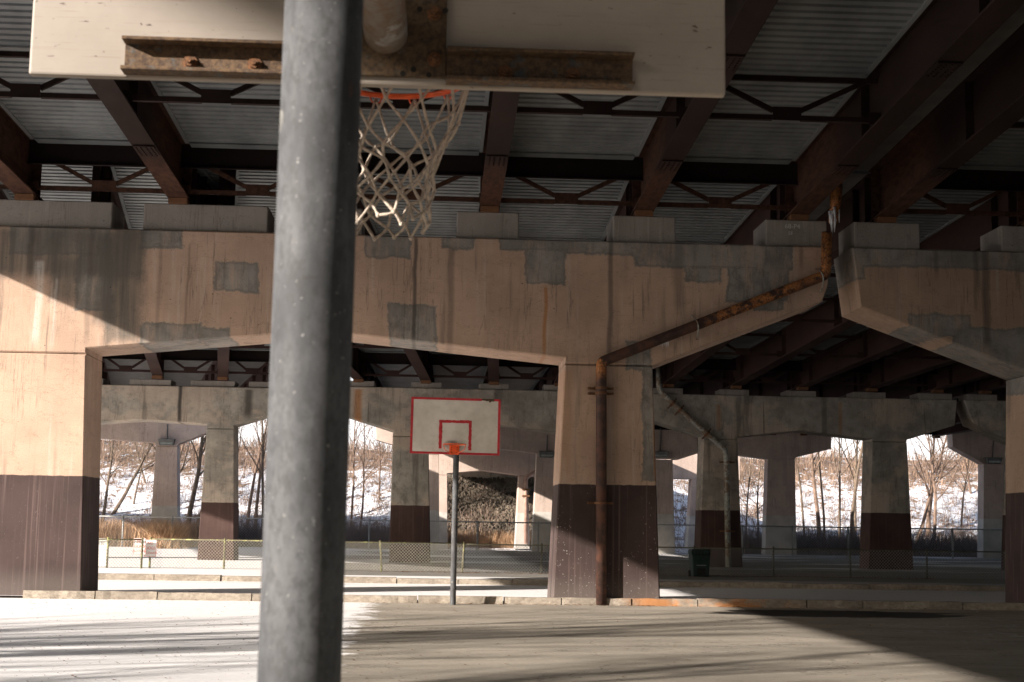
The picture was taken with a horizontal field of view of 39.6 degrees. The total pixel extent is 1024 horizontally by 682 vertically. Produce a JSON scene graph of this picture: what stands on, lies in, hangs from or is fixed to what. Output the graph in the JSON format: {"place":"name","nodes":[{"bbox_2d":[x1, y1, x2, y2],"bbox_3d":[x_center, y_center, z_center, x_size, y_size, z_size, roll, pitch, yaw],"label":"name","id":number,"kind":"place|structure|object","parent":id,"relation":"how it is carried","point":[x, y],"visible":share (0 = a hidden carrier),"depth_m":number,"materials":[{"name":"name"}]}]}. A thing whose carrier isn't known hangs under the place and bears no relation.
{"place":"outdoors","nodes":[
{"label":"outdoors","id":0,"kind":"place"},
{"bbox_2d":[99,515,199,547],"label":"dry grass","id":1,"kind":"structure","parent":0,"point":[116,532],"depth_m":83.02,"materials":[{"name":"beige plant"}]},
{"bbox_2d":[101,422,206,525],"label":"bridge pier","id":2,"kind":"structure","parent":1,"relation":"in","point":[166,494],"depth_m":86.84,"materials":[{"name":"grey concrete"}]},
{"bbox_2d":[158,424,175,445],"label":"floodlight","id":3,"kind":"object","parent":2,"relation":"attached to","point":[169,442],"visible":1,"depth_m":86.50,"materials":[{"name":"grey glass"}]},
{"bbox_2d":[135,520,198,548],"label":"dry grass","id":4,"kind":"structure","parent":0,"point":[164,531],"depth_m":78.90,"materials":[{"name":"beige plant"}]},
{"bbox_2d":[447,475,534,534],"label":"rock slope","id":5,"kind":"structure","parent":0,"point":[500,502],"depth_m":107.51,"materials":[{"name":"stone"}]},
{"bbox_2d":[3,580,1004,602],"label":"road","id":6,"kind":"structure","parent":0,"point":[514,590],"depth_m":35.44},
{"bbox_2d":[0,199,827,598],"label":"bridge pier","id":7,"kind":"structure","parent":6,"relation":"on","point":[84,287],"depth_m":30.80,"materials":[{"name":"paint"}]},
{"bbox_2d":[0,0,1023,220],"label":"bridge span","id":8,"kind":"object","parent":7,"relation":"on","point":[816,105],"visible":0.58,"depth_m":28.32,"materials":[{"name":"brown paint"}]},
{"bbox_2d":[587,231,831,604],"bbox_3d":[4.324,1.584,30.784,5.378,8.166,0.301,1,-7,-3],"label":"drain pipe","id":9,"kind":"object","parent":7,"relation":"attached to","point":[601,388],"visible":1,"depth_m":30.74,"materials":[{"name":"brown metal"}]},
{"bbox_2d":[828,182,842,232],"bbox_3d":[7.184,-3.126,31.629,0.352,1.785,0.286,1,-7,-3],"label":"leaking drain","id":10,"kind":"object","parent":9,"relation":"attached to","point":[835,205],"visible":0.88,"depth_m":31.52,"materials":[{"name":"brown metal"}]},
{"bbox_2d":[98,573,1004,590],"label":"kerb","id":11,"kind":"structure","parent":6,"relation":"on","point":[347,579],"depth_m":38.88,"materials":[{"name":"concrete"}]},
{"bbox_2d":[834,222,1023,602],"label":"bridge pier","id":12,"kind":"structure","parent":6,"relation":"on","point":[965,307],"depth_m":31.64,"materials":[{"name":"paint"}]},
{"bbox_2d":[856,4,1023,225],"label":"bridge span","id":13,"kind":"object","parent":12,"relation":"on","point":[961,127],"visible":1,"depth_m":28.84,"materials":[{"name":"brown paint"}]},
{"bbox_2d":[0,598,1023,681],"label":"court","id":14,"kind":"object","parent":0,"point":[954,645],"visible":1,"depth_m":19.92,"materials":[{"name":"concrete"}]},
{"bbox_2d":[29,0,724,681],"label":"basketball hoop","id":15,"kind":"object","parent":14,"relation":"on","point":[323,62],"visible":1,"depth_m":3.63,"materials":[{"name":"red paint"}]},
{"bbox_2d":[410,397,500,604],"bbox_3d":[-1.268,3.354,28.805,1.457,4.413,1.433,7,-10,-41],"label":"basketball hoop","id":16,"kind":"object","parent":14,"relation":"on","point":[455,427],"visible":1,"depth_m":28.91,"materials":[{"name":"red paint"}]},
{"bbox_2d":[23,590,1023,610],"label":"kerb","id":17,"kind":"structure","parent":14,"relation":"on","point":[698,602],"depth_m":30.06,"materials":[{"name":"concrete"}]},
{"bbox_2d":[99,440,979,552],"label":"hillside","id":18,"kind":"structure","parent":0,"point":[127,506],"depth_m":110.70,"materials":[{"name":"white snow"}]},
{"bbox_2d":[100,440,154,522],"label":"bare tree","id":19,"kind":"object","parent":18,"relation":"on","point":[111,451],"visible":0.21,"depth_m":102.59,"materials":[{"name":"brown plant"}]},
{"bbox_2d":[113,442,155,503],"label":"bare tree","id":20,"kind":"object","parent":18,"relation":"on","point":[151,455],"visible":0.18,"depth_m":106.13,"materials":[{"name":"brown plant"}]},
{"bbox_2d":[135,442,145,483],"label":"bare tree","id":21,"kind":"object","parent":18,"relation":"on","point":[139,461],"visible":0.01,"depth_m":110.06,"materials":[{"name":"brown plant"}]},
{"bbox_2d":[111,443,181,514],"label":"bare tree","id":22,"kind":"object","parent":18,"relation":"on","point":[119,503],"visible":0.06,"depth_m":104.47,"materials":[{"name":"brown plant"}]},
{"bbox_2d":[149,437,204,472],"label":"bare tree","id":23,"kind":"object","parent":18,"relation":"on","point":[184,463],"visible":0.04,"depth_m":94.81,"materials":[{"name":"brown plant"}]},
{"bbox_2d":[186,426,245,524],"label":"bare tree","id":24,"kind":"object","parent":18,"relation":"on","point":[196,481],"visible":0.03,"depth_m":96.84,"materials":[{"name":"brown plant"}]},
{"bbox_2d":[238,421,260,521],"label":"bare tree","id":25,"kind":"object","parent":18,"relation":"on","point":[240,455],"visible":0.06,"depth_m":96.30,"materials":[{"name":"brown plant"}]},
{"bbox_2d":[241,421,266,524],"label":"bare tree","id":26,"kind":"object","parent":18,"relation":"on","point":[258,491],"visible":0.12,"depth_m":99.38,"materials":[{"name":"brown plant"}]},
{"bbox_2d":[246,420,266,523],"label":"bare tree","id":27,"kind":"object","parent":18,"relation":"on","point":[251,495],"depth_m":100.89,"materials":[{"name":"brown plant"}]},
{"bbox_2d":[183,519,389,548],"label":"dead brush","id":28,"kind":"object","parent":18,"relation":"on","point":[250,528],"visible":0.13,"depth_m":88.83,"materials":[{"name":"brown plant"}]},
{"bbox_2d":[238,419,357,527],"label":"bare tree","id":29,"kind":"object","parent":18,"relation":"on","point":[262,474],"visible":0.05,"depth_m":97.99,"materials":[{"name":"brown plant"}]},
{"bbox_2d":[348,378,391,524],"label":"bare tree","id":30,"kind":"object","parent":18,"relation":"on","point":[353,474],"visible":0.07,"depth_m":100.19,"materials":[{"name":"brown plant"}]},
{"bbox_2d":[349,420,391,525],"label":"bare tree","id":31,"kind":"object","parent":18,"relation":"on","point":[363,471],"visible":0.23,"depth_m":103.22,"materials":[{"name":"brown plant"}]},
{"bbox_2d":[349,422,391,499],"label":"bare tree","id":32,"kind":"object","parent":18,"relation":"on","point":[380,457],"visible":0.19,"depth_m":108.42,"materials":[{"name":"brown plant"}]},
{"bbox_2d":[439,450,535,548],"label":"bridge pier","id":33,"kind":"structure","parent":18,"relation":"on","point":[521,465],"depth_m":96.72,"materials":[{"name":"beige concrete"}]},
{"bbox_2d":[522,470,534,543],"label":"drain pipe","id":34,"kind":"object","parent":33,"relation":"attached to","point":[525,488],"visible":0.94,"depth_m":96.29,"materials":[{"name":"beige metal"}]},
{"bbox_2d":[447,528,531,547],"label":"dry grass","id":35,"kind":"structure","parent":18,"relation":"on","point":[495,539],"depth_m":98.15,"materials":[{"name":"brown plant"}]},
{"bbox_2d":[447,471,534,478],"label":"abutment","id":36,"kind":"object","parent":18,"relation":"on","point":[483,474],"depth_m":111.82,"materials":[{"name":"concrete"}]},
{"bbox_2d":[99,433,977,550],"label":"hill brush","id":37,"kind":"object","parent":18,"relation":"on","point":[753,510],"visible":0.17,"depth_m":109.70,"materials":[{"name":"brown plant"}]},
{"bbox_2d":[100,434,978,492],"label":"ridge brush","id":38,"kind":"object","parent":18,"relation":"on","point":[743,465],"visible":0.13,"depth_m":116.62,"materials":[{"name":"brown plant"}]},
{"bbox_2d":[668,454,739,548],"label":"bridge pier","id":39,"kind":"structure","parent":18,"relation":"on","point":[685,468],"depth_m":97.43,"materials":[{"name":"beige concrete"}]},
{"bbox_2d":[740,457,763,530],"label":"bare tree","id":40,"kind":"object","parent":18,"relation":"on","point":[749,484],"visible":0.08,"depth_m":100.56,"materials":[{"name":"brown plant"}]},
{"bbox_2d":[739,456,800,534],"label":"bare tree","id":41,"kind":"object","parent":18,"relation":"on","point":[758,488],"visible":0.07,"depth_m":101.46,"materials":[{"name":"brown plant"}]},
{"bbox_2d":[795,457,805,539],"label":"bare tree","id":42,"kind":"object","parent":18,"relation":"on","point":[802,510],"visible":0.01,"depth_m":98.52,"materials":[{"name":"brown plant"}]},
{"bbox_2d":[795,437,832,534],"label":"bare tree","id":43,"kind":"object","parent":18,"relation":"on","point":[818,521],"visible":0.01,"depth_m":98.14,"materials":[{"name":"brown plant"}]},
{"bbox_2d":[814,437,838,531],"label":"bare tree","id":44,"kind":"object","parent":18,"relation":"on","point":[822,499],"visible":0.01,"depth_m":99.89,"materials":[{"name":"brown plant"}]},
{"bbox_2d":[826,438,860,536],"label":"bare tree","id":45,"kind":"object","parent":18,"relation":"on","point":[839,498],"visible":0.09,"depth_m":101.00,"materials":[{"name":"brown plant"}]},
{"bbox_2d":[834,437,862,535],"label":"bare tree","id":46,"kind":"object","parent":18,"relation":"on","point":[853,477],"visible":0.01,"depth_m":100.15,"materials":[{"name":"brown plant"}]},
{"bbox_2d":[845,439,862,541],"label":"bare tree","id":47,"kind":"object","parent":18,"relation":"on","point":[855,492],"visible":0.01,"depth_m":98.02,"materials":[{"name":"brown plant"}]},
{"bbox_2d":[743,525,976,556],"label":"dead brush","id":48,"kind":"object","parent":18,"relation":"on","point":[827,541],"visible":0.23,"depth_m":90.94,"materials":[{"name":"brown plant"}]},
{"bbox_2d":[907,435,952,539],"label":"bare tree","id":49,"kind":"object","parent":18,"relation":"on","point":[928,499],"visible":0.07,"depth_m":101.40,"materials":[{"name":"brown plant"}]},
{"bbox_2d":[908,436,971,535],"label":"bare tree","id":50,"kind":"object","parent":18,"relation":"on","point":[928,519],"visible":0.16,"depth_m":105.43,"materials":[{"name":"brown plant"}]},
{"bbox_2d":[907,435,975,534],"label":"bare tree","id":51,"kind":"object","parent":18,"relation":"on","point":[933,477],"visible":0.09,"depth_m":99.95,"materials":[{"name":"brown plant"}]},
{"bbox_2d":[926,436,975,493],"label":"bare tree","id":52,"kind":"object","parent":18,"relation":"on","point":[964,465],"visible":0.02,"depth_m":113.73,"materials":[{"name":"brown plant"}]},
{"bbox_2d":[937,435,974,526],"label":"bare tree","id":53,"kind":"object","parent":18,"relation":"on","point":[965,484],"visible":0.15,"depth_m":107.07,"materials":[{"name":"brown plant"}]},
{"bbox_2d":[98,547,1004,585],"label":"pavement","id":54,"kind":"structure","parent":0,"point":[793,568],"depth_m":50.82,"materials":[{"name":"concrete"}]},
{"bbox_2d":[98,537,143,567],"bbox_3d":[-13.320,6.634,44.354,3.584,1.058,0.090,1,-7,-3],"label":"chain link fence","id":55,"kind":"object","parent":54,"relation":"on","point":[108,549],"visible":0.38,"depth_m":44.39,"materials":[{"name":"metal"}]},
{"bbox_2d":[98,538,106,565],"bbox_3d":[-12.916,6.597,44.486,0.460,0.842,0.008,1,-7,-3],"label":"sign","id":56,"kind":"object","parent":55,"relation":"attached to","point":[102,555],"visible":0.47,"depth_m":44.49,"materials":[{"name":"grey metal"}]},
{"bbox_2d":[133,538,145,554],"bbox_3d":[-11.672,6.440,44.574,0.426,0.508,0.008,1,-7,-3],"label":"sign","id":57,"kind":"object","parent":55,"relation":"attached to","point":[136,548],"visible":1,"depth_m":44.57,"materials":[{"name":"white metal"}]},
{"bbox_2d":[101,378,268,559],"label":"bridge pier","id":58,"kind":"structure","parent":54,"relation":"on","point":[223,411],"depth_m":56.46,"materials":[{"name":"concrete"}]},
{"bbox_2d":[0,165,277,380],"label":"bridge span","id":59,"kind":"object","parent":58,"relation":"on","point":[130,206],"visible":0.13,"depth_m":35.06,"materials":[{"name":"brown metal"}]},
{"bbox_2d":[101,359,269,386],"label":"bridge span","id":60,"kind":"object","parent":58,"relation":"on","point":[124,378],"visible":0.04,"depth_m":68.13,"materials":[{"name":"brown metal"}]},
{"bbox_2d":[148,537,464,571],"bbox_3d":[-6.466,6.820,45.056,9.956,1.081,0.090,1,-7,-3],"label":"chain link fence","id":61,"kind":"object","parent":54,"relation":"on","point":[349,542],"visible":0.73,"depth_m":45.07,"materials":[{"name":"metal"}]},
{"bbox_2d":[144,540,156,556],"bbox_3d":[-11.385,6.525,44.760,0.426,0.530,0.008,1,-7,-3],"label":"sign","id":62,"kind":"object","parent":61,"relation":"attached to","point":[151,548],"visible":1,"depth_m":44.76,"materials":[{"name":"white metal"}]},
{"bbox_2d":[350,381,557,562],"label":"bridge pier","id":63,"kind":"structure","parent":54,"relation":"on","point":[383,408],"depth_m":56.91,"materials":[{"name":"concrete"}]},
{"bbox_2d":[364,364,553,389],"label":"bridge span","id":64,"kind":"object","parent":63,"relation":"on","point":[462,383],"visible":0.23,"depth_m":66.14,"materials":[{"name":"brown metal"}]},
{"bbox_2d":[191,169,784,385],"bbox_3d":[-1.059,-1.228,45.086,14.941,2.747,26.220,1,-7,-3],"label":"bridge span","id":65,"kind":"object","parent":63,"relation":"on","point":[576,222],"visible":0.17,"depth_m":36.09,"materials":[{"name":"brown metal"}]},
{"bbox_2d":[376,427,555,551],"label":"bridge pier","id":66,"kind":"structure","parent":54,"relation":"on","point":[524,441],"depth_m":87.75,"materials":[{"name":"grey concrete"}]},
{"bbox_2d":[539,435,554,457],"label":"floodlight","id":67,"kind":"object","parent":66,"relation":"attached to","point":[546,454],"visible":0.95,"depth_m":87.65,"materials":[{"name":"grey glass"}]},
{"bbox_2d":[653,366,1005,437],"bbox_3d":[30.264,3.545,75.078,51.673,1.742,30.870,1,-7,-3],"label":"bridge span","id":68,"kind":"object","parent":66,"relation":"on","point":[777,389],"visible":0.09,"depth_m":63.45,"materials":[{"name":"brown metal"}]},
{"bbox_2d":[99,515,1001,558],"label":"chain link fence","id":69,"kind":"object","parent":54,"relation":"on","point":[544,523],"visible":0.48,"depth_m":83.47,"materials":[{"name":"grey metal"}]},
{"bbox_2d":[655,430,696,553],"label":"bridge pier","id":70,"kind":"structure","parent":54,"relation":"on","point":[677,445],"depth_m":88.31,"materials":[{"name":"grey concrete"}]},
{"bbox_2d":[655,428,668,457],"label":"floodlight","id":71,"kind":"object","parent":70,"relation":"attached to","point":[661,454],"visible":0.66,"depth_m":88.03,"materials":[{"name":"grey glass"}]},
{"bbox_2d":[688,549,710,576],"bbox_3d":[5.870,6.955,44.554,0.611,0.864,0.703,1,-7,-3],"label":"trash bin","id":72,"kind":"object","parent":54,"relation":"on","point":[699,562],"visible":1,"depth_m":44.25,"materials":[{"name":"green plastic"}]},
{"bbox_2d":[465,543,1004,578],"bbox_3d":[8.997,7.169,45.883,21.044,1.058,0.084,1,-7,-3],"label":"chain link fence","id":73,"kind":"object","parent":54,"relation":"on","point":[782,549],"visible":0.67,"depth_m":45.90,"materials":[{"name":"grey metal"}]},
{"bbox_2d":[697,432,830,554],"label":"bridge pier","id":74,"kind":"structure","parent":54,"relation":"on","point":[778,454],"depth_m":88.75,"materials":[{"name":"grey concrete"}]},
{"bbox_2d":[653,388,956,569],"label":"bridge pier","id":75,"kind":"structure","parent":54,"relation":"on","point":[882,427],"depth_m":57.71,"materials":[{"name":"concrete"}]},
{"bbox_2d":[656,366,734,566],"bbox_3d":[7.356,5.030,57.109,3.243,8.159,0.380,1,-7,-3],"label":"drain pipe","id":76,"kind":"object","parent":75,"relation":"attached to","point":[694,422],"visible":0.94,"depth_m":57.11,"materials":[{"name":"metal"}]},
{"bbox_2d":[662,170,1017,392],"bbox_3d":[14.902,-0.903,45.912,17.797,2.702,26.220,1,-7,-3],"label":"bridge span","id":77,"kind":"object","parent":75,"relation":"on","point":[823,340],"visible":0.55,"depth_m":51.31,"materials":[{"name":"brown metal"}]},
{"bbox_2d":[947,431,1004,557],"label":"bridge pier","id":78,"kind":"structure","parent":54,"relation":"on","point":[975,447],"depth_m":89.46,"materials":[{"name":"grey concrete"}]},
{"bbox_2d":[985,440,1002,463],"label":"floodlight","id":79,"kind":"object","parent":78,"relation":"attached to","point":[993,460],"visible":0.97,"depth_m":89.12,"materials":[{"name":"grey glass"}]},
{"bbox_2d":[956,394,1005,569],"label":"bridge pier","id":80,"kind":"structure","parent":54,"relation":"on","point":[983,415],"depth_m":58.32,"materials":[{"name":"concrete"}]},
{"bbox_2d":[972,376,1006,393],"bbox_3d":[38.381,-0.391,47.124,38.517,2.702,26.220,1,-7,-3],"label":"bridge span","id":81,"kind":"object","parent":80,"relation":"on","point":[989,385],"visible":0.3,"depth_m":58.17,"materials":[{"name":"brown metal"}]},
{"bbox_2d":[190,379,956,459],"label":"sky","id":82,"kind":"structure","parent":0,"point":[252,430],"materials":[{"name":"white"}]}
]}

